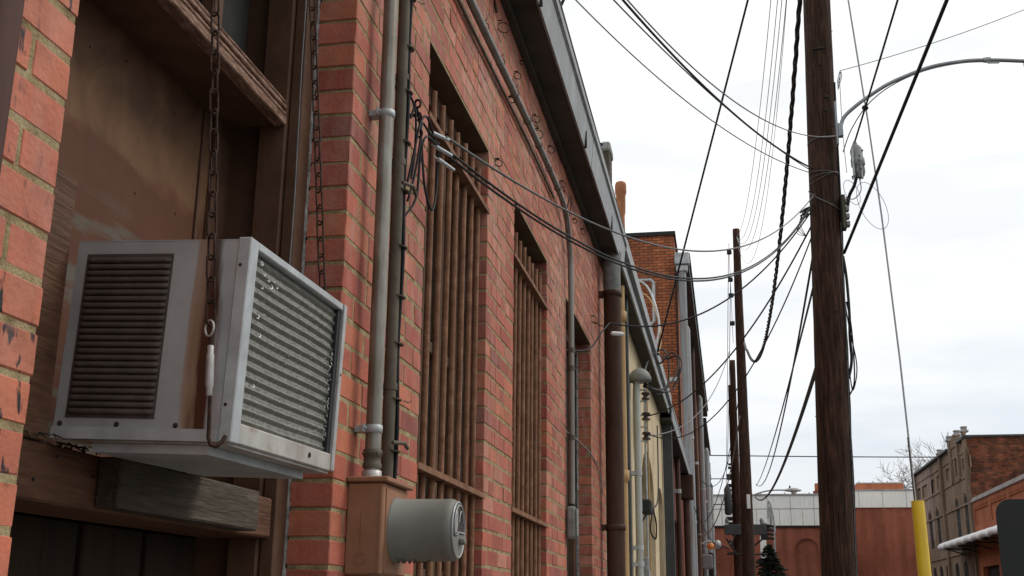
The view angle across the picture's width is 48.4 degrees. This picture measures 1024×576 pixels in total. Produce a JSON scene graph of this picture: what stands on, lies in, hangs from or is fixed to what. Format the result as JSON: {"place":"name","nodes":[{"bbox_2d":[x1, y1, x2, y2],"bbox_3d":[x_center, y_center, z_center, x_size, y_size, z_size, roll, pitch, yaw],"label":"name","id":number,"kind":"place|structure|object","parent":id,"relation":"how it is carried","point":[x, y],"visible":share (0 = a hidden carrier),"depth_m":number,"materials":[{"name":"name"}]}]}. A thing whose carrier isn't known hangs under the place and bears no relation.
{"place":"outdoors","nodes":[
{"label":"outdoors","id":0,"kind":"place"},
{"bbox_2d":[657,0,748,350],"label":"overhead wire","id":1,"kind":"object","parent":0,"point":[722,98],"visible":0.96,"depth_m":13.18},
{"bbox_2d":[703,418,710,455],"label":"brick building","id":2,"kind":"structure","parent":0,"point":[706,438],"depth_m":53.66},
{"bbox_2d":[704,448,712,552],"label":"downspout","id":3,"kind":"object","parent":2,"relation":"attached to","point":[706,456],"visible":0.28,"depth_m":52.53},
{"bbox_2d":[713,492,820,575],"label":"brick building","id":4,"kind":"structure","parent":0,"point":[797,534],"depth_m":76.42,"materials":[{"name":"brick"}]},
{"bbox_2d":[562,0,1023,493],"label":"sky","id":5,"kind":"structure","parent":0,"point":[950,178],"materials":[{"name":"white"}]},
{"bbox_2d":[711,455,933,457],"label":"overhead wire","id":6,"kind":"object","parent":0,"point":[816,456],"visible":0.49,"depth_m":75.46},
{"bbox_2d":[970,474,1023,575],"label":"shop building","id":7,"kind":"structure","parent":0,"point":[985,504],"depth_m":52.95,"materials":[{"name":"brick"}]},
{"bbox_2d":[937,525,998,555],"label":"awning","id":8,"kind":"object","parent":7,"relation":"attached to","point":[954,545],"visible":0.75,"depth_m":52.78,"materials":[{"name":"metal"}]},
{"bbox_2d":[988,565,999,575],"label":"window","id":9,"kind":"structure","parent":7,"relation":"in","point":[993,570],"depth_m":53.49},
{"label":"alley","id":10,"kind":"structure","parent":0,"visible":0},
{"bbox_2d":[659,405,690,575],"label":"brick building","id":11,"kind":"structure","parent":10,"relation":"on","point":[678,448],"depth_m":22.03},
{"bbox_2d":[670,377,682,575],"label":"downspout","id":12,"kind":"object","parent":11,"relation":"attached to","point":[677,490],"visible":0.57,"depth_m":21.90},
{"bbox_2d":[680,474,693,575],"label":"downspout","id":13,"kind":"object","parent":11,"relation":"attached to","point":[687,489],"visible":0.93,"depth_m":24.64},
{"bbox_2d":[728,385,734,575],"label":"utility pole","id":14,"kind":"object","parent":10,"relation":"on","point":[731,453],"visible":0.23,"depth_m":43.20,"materials":[{"name":"brown wood"}]},
{"bbox_2d":[730,360,742,575],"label":"utility pole","id":15,"kind":"object","parent":10,"relation":"on","point":[736,506],"visible":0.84,"depth_m":40.86,"materials":[{"name":"brown wood"}]},
{"bbox_2d":[724,485,731,514],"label":"transformer","id":16,"kind":"object","parent":15,"relation":"attached to","point":[728,503],"visible":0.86,"depth_m":40.36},
{"bbox_2d":[726,463,733,552],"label":"cable fittings","id":17,"kind":"object","parent":15,"relation":"attached to","point":[730,518],"visible":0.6,"depth_m":40.42,"materials":[{"name":"metal"}]},
{"bbox_2d":[724,518,767,555],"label":"crossarm","id":18,"kind":"object","parent":15,"relation":"attached to","point":[733,529],"visible":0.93,"depth_m":40.07,"materials":[{"name":"metal"}]},
{"bbox_2d":[733,228,755,575],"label":"utility pole","id":19,"kind":"object","parent":10,"relation":"on","point":[748,549],"visible":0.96,"depth_m":27.43,"materials":[{"name":"brown wood"}]},
{"bbox_2d":[698,416,739,535],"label":"overhead wire","id":20,"kind":"object","parent":19,"relation":"attached to","point":[728,479],"visible":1,"depth_m":28.47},
{"bbox_2d":[704,403,737,522],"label":"overhead wire","id":21,"kind":"object","parent":19,"relation":"attached to","point":[726,464],"visible":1,"depth_m":28.02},
{"bbox_2d":[727,250,734,331],"bbox_3d":[5.482,0.109,28.499,0.120,2.600,0.100,-2,-16,10],"label":"insulator rack","id":22,"kind":"object","parent":19,"relation":"attached to","point":[730,280],"visible":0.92,"depth_m":28.53,"materials":[{"name":"metal"}]},
{"bbox_2d":[726,255,728,491],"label":"overhead wire","id":23,"kind":"object","parent":22,"relation":"attached to","point":[727,382],"visible":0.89,"depth_m":32.82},
{"bbox_2d":[727,287,730,462],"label":"overhead wire","id":24,"kind":"object","parent":22,"relation":"attached to","point":[729,375],"visible":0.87,"depth_m":32.72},
{"bbox_2d":[738,0,770,234],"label":"overhead wire","id":25,"kind":"object","parent":19,"relation":"attached to","point":[760,105],"visible":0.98,"depth_m":14.77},
{"bbox_2d":[739,0,777,239],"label":"overhead wire","id":26,"kind":"object","parent":19,"relation":"attached to","point":[766,109],"visible":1,"depth_m":14.29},
{"bbox_2d":[738,0,781,243],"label":"overhead wire","id":27,"kind":"object","parent":19,"relation":"attached to","point":[770,112],"visible":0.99,"depth_m":14.12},
{"bbox_2d":[737,0,786,249],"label":"overhead wire","id":28,"kind":"object","parent":19,"relation":"attached to","point":[773,119],"visible":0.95,"depth_m":14.00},
{"bbox_2d":[739,2,786,262],"bbox_3d":[4.216,-2.178,19.634,0.007,2.853,18.507,-2,-16,9],"label":"overhead wire","id":29,"kind":"object","parent":19,"relation":"attached to","point":[774,133],"visible":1,"depth_m":15.06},
{"bbox_2d":[743,0,801,362],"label":"twisted cable","id":30,"kind":"object","parent":19,"relation":"attached to","point":[794,72],"visible":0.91,"depth_m":13.09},
{"bbox_2d":[752,486,801,495],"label":"street light","id":31,"kind":"object","parent":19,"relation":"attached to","point":[793,491],"visible":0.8,"depth_m":40.43,"materials":[{"name":"paint"}]},
{"bbox_2d":[803,0,857,575],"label":"utility pole","id":32,"kind":"object","parent":10,"relation":"on","point":[837,512],"visible":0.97,"depth_m":9.44,"materials":[{"name":"brown wood"}]},
{"bbox_2d":[445,136,814,251],"bbox_3d":[1.183,-0.652,6.748,0.008,1.939,6.280,-7,-18,25],"label":"overhead wire","id":33,"kind":"object","parent":32,"relation":"attached to","point":[504,175],"visible":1,"depth_m":4.88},
{"bbox_2d":[448,150,812,279],"bbox_3d":[1.178,-0.588,6.762,0.009,1.916,6.256,-7,-18,25],"label":"overhead wire","id":34,"kind":"object","parent":32,"relation":"attached to","point":[512,199],"visible":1,"depth_m":4.87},
{"bbox_2d":[449,157,812,281],"bbox_3d":[1.181,-0.571,6.778,0.009,1.919,6.256,-7,-18,25],"label":"overhead wire","id":35,"kind":"object","parent":32,"relation":"attached to","point":[505,199],"visible":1,"depth_m":4.88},
{"bbox_2d":[575,0,809,172],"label":"overhead wire","id":36,"kind":"object","parent":32,"relation":"attached to","point":[674,91],"visible":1,"depth_m":7.70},
{"bbox_2d":[613,0,808,169],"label":"overhead wire","id":37,"kind":"object","parent":32,"relation":"attached to","point":[641,28],"visible":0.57,"depth_m":7.18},
{"bbox_2d":[610,208,812,326],"bbox_3d":[1.655,-0.202,9.156,2.009,1.246,0.011,8,-17,-23],"label":"overhead wire","id":38,"kind":"object","parent":32,"relation":"attached to","point":[756,276],"visible":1,"depth_m":9.10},
{"bbox_2d":[622,0,813,169],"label":"overhead wire","id":39,"kind":"object","parent":32,"relation":"attached to","point":[685,67],"visible":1,"depth_m":7.37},
{"bbox_2d":[647,228,809,416],"bbox_3d":[2.050,0.429,11.218,0.013,1.156,3.614,5,-16,-16],"label":"overhead wire","id":40,"kind":"object","parent":32,"relation":"attached to","point":[748,330],"visible":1,"depth_m":10.63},
{"bbox_2d":[648,238,810,438],"bbox_3d":[2.047,0.626,11.164,0.010,1.420,3.616,5,-16,-16],"label":"overhead wire","id":41,"kind":"object","parent":32,"relation":"attached to","point":[757,355],"visible":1,"depth_m":10.43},
{"bbox_2d":[756,263,811,485],"bbox_3d":[5.671,3.404,25.230,0.019,1.577,32.382,-2,-16,11],"label":"overhead wire","id":42,"kind":"object","parent":32,"relation":"attached to","point":[807,287],"visible":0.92,"depth_m":12.96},
{"bbox_2d":[756,290,811,485],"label":"overhead wire","id":43,"kind":"object","parent":32,"relation":"attached to","point":[807,310],"visible":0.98,"depth_m":13.66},
{"bbox_2d":[755,368,814,500],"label":"overhead wire","id":44,"kind":"object","parent":32,"relation":"attached to","point":[810,387],"visible":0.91,"depth_m":13.80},
{"bbox_2d":[797,206,809,235],"bbox_3d":[2.512,-0.575,9.760,0.150,0.270,0.060,-6,-17,23],"label":"cable tangle","id":45,"kind":"object","parent":32,"relation":"attached to","point":[803,211],"visible":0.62,"depth_m":9.76,"materials":[{"name":"metal"}]},
{"bbox_2d":[840,194,849,230],"bbox_3d":[2.829,-0.639,9.661,0.057,0.300,0.100,-2,-16,10],"label":"terminal strip","id":46,"kind":"object","parent":32,"relation":"attached to","point":[845,215],"visible":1,"depth_m":9.62,"materials":[{"name":"grey metal"}]},
{"bbox_2d":[844,256,857,394],"bbox_3d":[2.795,0.308,9.442,0.089,1.204,0.046,-9,-19,31],"label":"cable tail","id":47,"kind":"object","parent":32,"relation":"attached to","point":[853,358],"visible":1,"depth_m":9.40},
{"bbox_2d":[854,0,898,140],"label":"overhead wire","id":48,"kind":"object","parent":32,"relation":"attached to","point":[883,47],"visible":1,"depth_m":8.62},
{"bbox_2d":[845,141,864,205],"bbox_3d":[2.911,-0.967,9.629,0.124,0.564,0.223,4,-16,-11],"label":"splice box","id":49,"kind":"object","parent":48,"relation":"hanging from","point":[857,160],"visible":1,"depth_m":9.59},
{"bbox_2d":[856,182,888,228],"bbox_3d":[3.031,-0.693,9.573,0.246,0.427,0.005,-2,-16,10],"label":"wire loop","id":50,"kind":"object","parent":49,"relation":"hanging from","point":[883,200],"visible":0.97,"depth_m":9.56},
{"bbox_2d":[847,0,931,575],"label":"guy wire","id":51,"kind":"object","parent":32,"relation":"attached to","point":[921,540],"visible":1,"depth_m":8.88,"materials":[{"name":"grey metal"}]},
{"bbox_2d":[843,0,948,253],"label":"overhead wire","id":52,"kind":"object","parent":32,"relation":"attached to","point":[930,40],"visible":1,"depth_m":7.95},
{"bbox_2d":[833,57,1023,151],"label":"street light","id":53,"kind":"object","parent":32,"relation":"attached to","point":[839,126],"visible":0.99,"depth_m":9.76,"materials":[{"name":"metal"}]},
{"bbox_2d":[627,0,841,136],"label":"overhead wire","id":54,"kind":"object","parent":53,"relation":"attached to","point":[639,13],"visible":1,"depth_m":7.21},
{"bbox_2d":[837,71,846,172],"bbox_3d":[2.850,-1.440,9.809,0.047,0.962,0.028,-2,-16,10],"label":"wire curl","id":55,"kind":"object","parent":53,"relation":"attached to","point":[839,76],"visible":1,"depth_m":9.89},
{"bbox_2d":[840,10,1022,70],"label":"overhead wire","id":56,"kind":"object","parent":32,"relation":"attached to","point":[933,42],"visible":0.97,"depth_m":10.35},
{"label":"parking lot","id":57,"kind":"structure","parent":0,"visible":0},
{"bbox_2d":[996,499,1023,575],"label":"street sign","id":58,"kind":"object","parent":57,"relation":"on","point":[1010,519],"visible":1,"depth_m":5.53,"materials":[{"name":"metal"}]},
{"label":"ground","id":59,"kind":"structure","parent":0,"visible":0},
{"bbox_2d":[0,0,626,575],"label":"brick building","id":60,"kind":"structure","parent":59,"relation":"on","point":[108,128],"depth_m":3.13,"materials":[{"name":"brick"}]},
{"bbox_2d":[0,0,24,172],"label":"drainpipe","id":61,"kind":"object","parent":60,"relation":"attached to","point":[11,13],"visible":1,"depth_m":1.46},
{"bbox_2d":[23,430,98,454],"bbox_3d":[-0.858,0.256,1.940,0.220,0.019,0.405,-2,-16,10],"label":"straw stuffing","id":62,"kind":"object","parent":60,"relation":"on","point":[83,448],"visible":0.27,"depth_m":2.00,"materials":[{"name":"brown plant"}]},
{"bbox_2d":[7,0,320,575],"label":"window","id":63,"kind":"structure","parent":60,"relation":"in","point":[134,155],"depth_m":2.71,"materials":[{"name":"brown paint"}]},
{"bbox_2d":[95,457,259,530],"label":"timber block","id":64,"kind":"structure","parent":60,"relation":"attached to","point":[133,487],"depth_m":2.26,"materials":[{"name":"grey wood"}]},
{"bbox_2d":[49,237,346,478],"bbox_3d":[-0.566,0.155,2.173,0.329,0.372,0.510,0,-15,11],"label":"air conditioner","id":65,"kind":"object","parent":60,"relation":"attached to","point":[132,387],"visible":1,"depth_m":1.96,"materials":[{"name":"metal"}]},
{"bbox_2d":[204,0,226,448],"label":"hanging chain","id":66,"kind":"object","parent":60,"relation":"hanging from","point":[209,373],"visible":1,"depth_m":1.94,"materials":[{"name":"metal"}]},
{"bbox_2d":[289,0,306,264],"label":"thin wire","id":67,"kind":"object","parent":60,"relation":"hanging from","point":[297,133],"visible":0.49,"depth_m":2.78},
{"bbox_2d":[309,0,325,290],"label":"hanging chain","id":68,"kind":"object","parent":60,"relation":"hanging from","point":[319,145],"visible":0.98,"depth_m":2.57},
{"bbox_2d":[354,0,397,475],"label":"conduit","id":69,"kind":"object","parent":60,"relation":"attached to","point":[383,113],"visible":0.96,"depth_m":3.26,"materials":[{"name":"metal"}]},
{"bbox_2d":[380,0,424,478],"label":"conduit","id":70,"kind":"object","parent":60,"relation":"attached to","point":[391,442],"visible":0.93,"depth_m":3.47,"materials":[{"name":"metal"}]},
{"bbox_2d":[344,476,466,575],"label":"electric meter","id":71,"kind":"object","parent":60,"relation":"attached to","point":[391,529],"visible":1,"depth_m":3.03,"materials":[{"name":"grey metal"}]},
{"bbox_2d":[455,507,463,533],"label":"window","id":72,"kind":"structure","parent":71,"relation":"in","point":[460,525],"depth_m":3.10,"materials":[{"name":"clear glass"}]},
{"bbox_2d":[406,95,454,215],"bbox_3d":[-0.263,-0.388,3.691,0.093,0.415,0.270,-13,-21,40],"label":"cable tangle","id":73,"kind":"object","parent":60,"relation":"attached to","point":[415,113],"visible":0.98,"depth_m":3.65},
{"bbox_2d":[413,43,488,575],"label":"window","id":74,"kind":"structure","parent":60,"relation":"in","point":[440,81],"depth_m":4.71,"materials":[{"name":"brown glass"}]},
{"bbox_2d":[415,91,489,575],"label":"window grille","id":75,"kind":"object","parent":60,"relation":"attached to","point":[463,181],"depth_m":4.44,"materials":[{"name":"metal"}]},
{"bbox_2d":[457,0,554,198],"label":"thin conduit","id":76,"kind":"object","parent":60,"relation":"attached to","point":[496,78],"visible":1,"depth_m":5.44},
{"bbox_2d":[466,0,578,538],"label":"conduit","id":77,"kind":"object","parent":60,"relation":"attached to","point":[572,521],"visible":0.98,"depth_m":7.12,"materials":[{"name":"metal"}]},
{"bbox_2d":[511,232,547,575],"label":"window grille","id":78,"kind":"object","parent":60,"relation":"attached to","point":[529,302],"depth_m":6.04,"materials":[{"name":"metal"}]},
{"bbox_2d":[514,204,546,530],"bbox_3d":[0.012,1.099,5.909,0.205,2.899,1.066,-2,-16,10],"label":"window","id":79,"kind":"structure","parent":60,"relation":"in","point":[525,235],"depth_m":6.36,"materials":[{"name":"black glass"}]},
{"bbox_2d":[566,299,589,575],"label":"window","id":80,"kind":"structure","parent":60,"relation":"in","point":[572,557],"depth_m":8.56,"materials":[{"name":"brown paint"}]},
{"bbox_2d":[567,432,602,493],"bbox_3d":[0.539,1.278,8.311,0.056,0.277,1.807,-3,-16,13],"label":"cable tail","id":81,"kind":"object","parent":60,"relation":"attached to","point":[594,460],"visible":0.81,"depth_m":8.75},
{"bbox_2d":[566,321,610,351],"bbox_3d":[0.572,0.334,8.326,0.205,0.509,1.259,-4,-16,14],"label":"cable tail","id":82,"kind":"object","parent":60,"relation":"attached to","point":[605,327],"visible":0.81,"depth_m":8.27},
{"bbox_2d":[599,251,625,575],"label":"downspout","id":83,"kind":"object","parent":60,"relation":"attached to","point":[614,526],"visible":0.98,"depth_m":9.30,"materials":[{"name":"metal"}]},
{"bbox_2d":[603,240,671,575],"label":"stucco building","id":84,"kind":"structure","parent":59,"relation":"on","point":[642,344],"depth_m":14.56,"materials":[{"name":"paint"}]},
{"bbox_2d":[602,142,612,181],"bbox_3d":[1.172,-0.596,13.823,0.110,2.390,0.410,-2,-16,10],"label":"chimney","id":85,"kind":"object","parent":84,"relation":"on","point":[607,151],"visible":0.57,"depth_m":13.94,"materials":[{"name":"grey metal"}]},
{"bbox_2d":[615,181,625,228],"bbox_3d":[1.542,-0.192,15.937,0.164,2.770,0.164,-2,-16,10],"label":"chimney","id":86,"kind":"object","parent":84,"relation":"on","point":[620,190],"visible":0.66,"depth_m":16.19,"materials":[{"name":"metal"}]},
{"bbox_2d":[621,285,629,575],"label":"downspout","id":87,"kind":"object","parent":84,"relation":"attached to","point":[623,322],"visible":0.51,"depth_m":10.34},
{"bbox_2d":[625,297,632,575],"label":"downspout","id":88,"kind":"object","parent":84,"relation":"attached to","point":[628,448],"visible":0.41,"depth_m":10.90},
{"bbox_2d":[629,368,651,575],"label":"service mast","id":89,"kind":"object","parent":84,"relation":"attached to","point":[638,377],"visible":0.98,"depth_m":12.21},
{"bbox_2d":[643,349,681,395],"bbox_3d":[1.818,0.966,13.473,0.417,0.894,1.942,-2,-16,10],"label":"cable tangle","id":90,"kind":"object","parent":89,"relation":"attached to","point":[650,389],"visible":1,"depth_m":13.07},
{"bbox_2d":[640,389,650,443],"bbox_3d":[1.465,1.438,12.791,0.180,0.660,0.097,-2,-16,10],"label":"insulator rack","id":91,"kind":"object","parent":84,"relation":"attached to","point":[645,398],"visible":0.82,"depth_m":12.76,"materials":[{"name":"ceramic"}]},
{"bbox_2d":[647,351,729,435],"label":"overhead wire","id":92,"kind":"object","parent":91,"relation":"attached to","point":[696,414],"visible":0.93,"depth_m":18.22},
{"bbox_2d":[643,557,650,575],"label":"breaker box","id":93,"kind":"object","parent":84,"relation":"attached to","point":[647,571],"visible":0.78,"depth_m":12.22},
{"bbox_2d":[639,280,659,557],"bbox_3d":[1.671,2.538,13.999,0.343,5.763,0.620,6,-17,-19],"label":"conduit","id":94,"kind":"object","parent":84,"relation":"attached to","point":[645,444],"visible":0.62,"depth_m":13.83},
{"bbox_2d":[642,425,658,539],"bbox_3d":[1.835,2.390,14.723,0.139,1.769,3.411,-2,-16,10],"label":"cable tangle","id":95,"kind":"object","parent":84,"relation":"attached to","point":[648,508],"visible":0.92,"depth_m":13.69,"materials":[{"name":"metal"}]},
{"bbox_2d":[643,293,661,575],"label":"conduit","id":96,"kind":"object","parent":84,"relation":"attached to","point":[648,452],"visible":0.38,"depth_m":14.35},
{"bbox_2d":[662,424,675,575],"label":"downspout","id":97,"kind":"object","parent":84,"relation":"attached to","point":[670,555],"visible":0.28,"depth_m":17.97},
{"bbox_2d":[626,231,707,575],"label":"brick building","id":98,"kind":"structure","parent":59,"relation":"on","point":[653,258],"depth_m":28.04,"materials":[{"name":"brick"}]},
{"bbox_2d":[639,278,655,324],"bbox_3d":[3.150,0.345,27.688,0.685,1.190,0.086,-2,-16,10],"label":"pipe loop","id":99,"kind":"object","parent":98,"relation":"attached to","point":[653,293],"visible":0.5,"depth_m":27.65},
{"bbox_2d":[674,252,695,575],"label":"downspout","id":100,"kind":"object","parent":98,"relation":"attached to","point":[685,378],"visible":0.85,"depth_m":26.99,"materials":[{"name":"metal"}]},
{"bbox_2d":[688,326,697,575],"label":"downspout","id":101,"kind":"object","parent":98,"relation":"attached to","point":[693,461],"visible":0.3,"depth_m":30.04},
{"bbox_2d":[691,346,701,575],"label":"downspout","id":102,"kind":"object","parent":98,"relation":"attached to","point":[696,455],"visible":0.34,"depth_m":35.44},
{"bbox_2d":[696,506,700,537],"bbox_3d":[5.244,6.640,32.312,0.200,0.900,0.200,-2,-16,10],"label":"utility box","id":103,"kind":"object","parent":98,"relation":"attached to","point":[698,522],"visible":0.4,"depth_m":32.21,"materials":[{"name":"metal"}]},
{"bbox_2d":[696,395,708,575],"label":"downspout","id":104,"kind":"object","parent":98,"relation":"attached to","point":[702,490],"visible":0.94,"depth_m":43.01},
{"bbox_2d":[705,463,708,551],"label":"downspout","id":105,"kind":"object","parent":98,"relation":"attached to","point":[706,503],"visible":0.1,"depth_m":47.61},
{"bbox_2d":[702,555,712,568],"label":"vent box","id":106,"kind":"object","parent":98,"relation":"attached to","point":[707,561],"visible":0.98,"depth_m":41.28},
{"bbox_2d":[701,540,720,548],"bbox_3d":[6.748,8.688,38.546,0.703,0.300,0.278,4,-16,-11],"label":"wall lamp","id":107,"kind":"object","parent":98,"relation":"attached to","point":[712,545],"visible":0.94,"depth_m":38.48,"materials":[{"name":"orange plastic"}]},
{"bbox_2d":[755,543,788,575],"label":"conifer","id":108,"kind":"object","parent":59,"relation":"on","point":[770,564],"visible":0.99,"depth_m":56.87,"materials":[{"name":"green plant"}]},
{"bbox_2d":[855,481,917,575],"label":"brick building","id":109,"kind":"structure","parent":59,"relation":"on","point":[885,540],"depth_m":84.69,"materials":[{"name":"brick"}]},
{"bbox_2d":[875,431,947,488],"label":"bare tree","id":110,"kind":"object","parent":59,"relation":"on","point":[916,469],"visible":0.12,"depth_m":100.05,"materials":[{"name":"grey plant"}]},
{"bbox_2d":[913,426,1023,575],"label":"brick building","id":111,"kind":"structure","parent":59,"relation":"on","point":[957,475],"depth_m":59.43,"materials":[{"name":"brick"}]},
{"bbox_2d":[928,510,934,548],"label":"window","id":112,"kind":"structure","parent":111,"relation":"in","point":[931,526],"depth_m":68.50,"materials":[{"name":"black glass"}]},
{"bbox_2d":[936,506,941,543],"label":"window","id":113,"kind":"structure","parent":111,"relation":"in","point":[939,528],"depth_m":66.05,"materials":[{"name":"black glass"}]},
{"bbox_2d":[954,496,961,536],"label":"window","id":114,"kind":"structure","parent":111,"relation":"in","point":[956,504],"depth_m":60.33,"materials":[{"name":"black glass"}]},
{"bbox_2d":[963,492,970,533],"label":"window","id":115,"kind":"structure","parent":111,"relation":"in","point":[966,507],"depth_m":58.20,"materials":[{"name":"black glass"}]},
{"label":"street","id":116,"kind":"structure","parent":0,"visible":0},
{"bbox_2d":[761,521,773,539],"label":"traffic signal","id":117,"kind":"object","parent":116,"relation":"on","point":[765,537],"visible":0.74,"depth_m":66.95,"materials":[{"name":"metal"}]},
{"bbox_2d":[767,500,775,551],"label":"street sign","id":118,"kind":"object","parent":116,"relation":"on","point":[770,514],"visible":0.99,"depth_m":69.11,"materials":[{"name":"metal"}]},
{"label":"brick building","id":119,"kind":"object","parent":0,"visible":0},
{"bbox_2d":[711,488,715,575],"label":"downspout","id":120,"kind":"object","parent":119,"relation":"attached to","point":[713,532],"visible":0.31,"depth_m":63.66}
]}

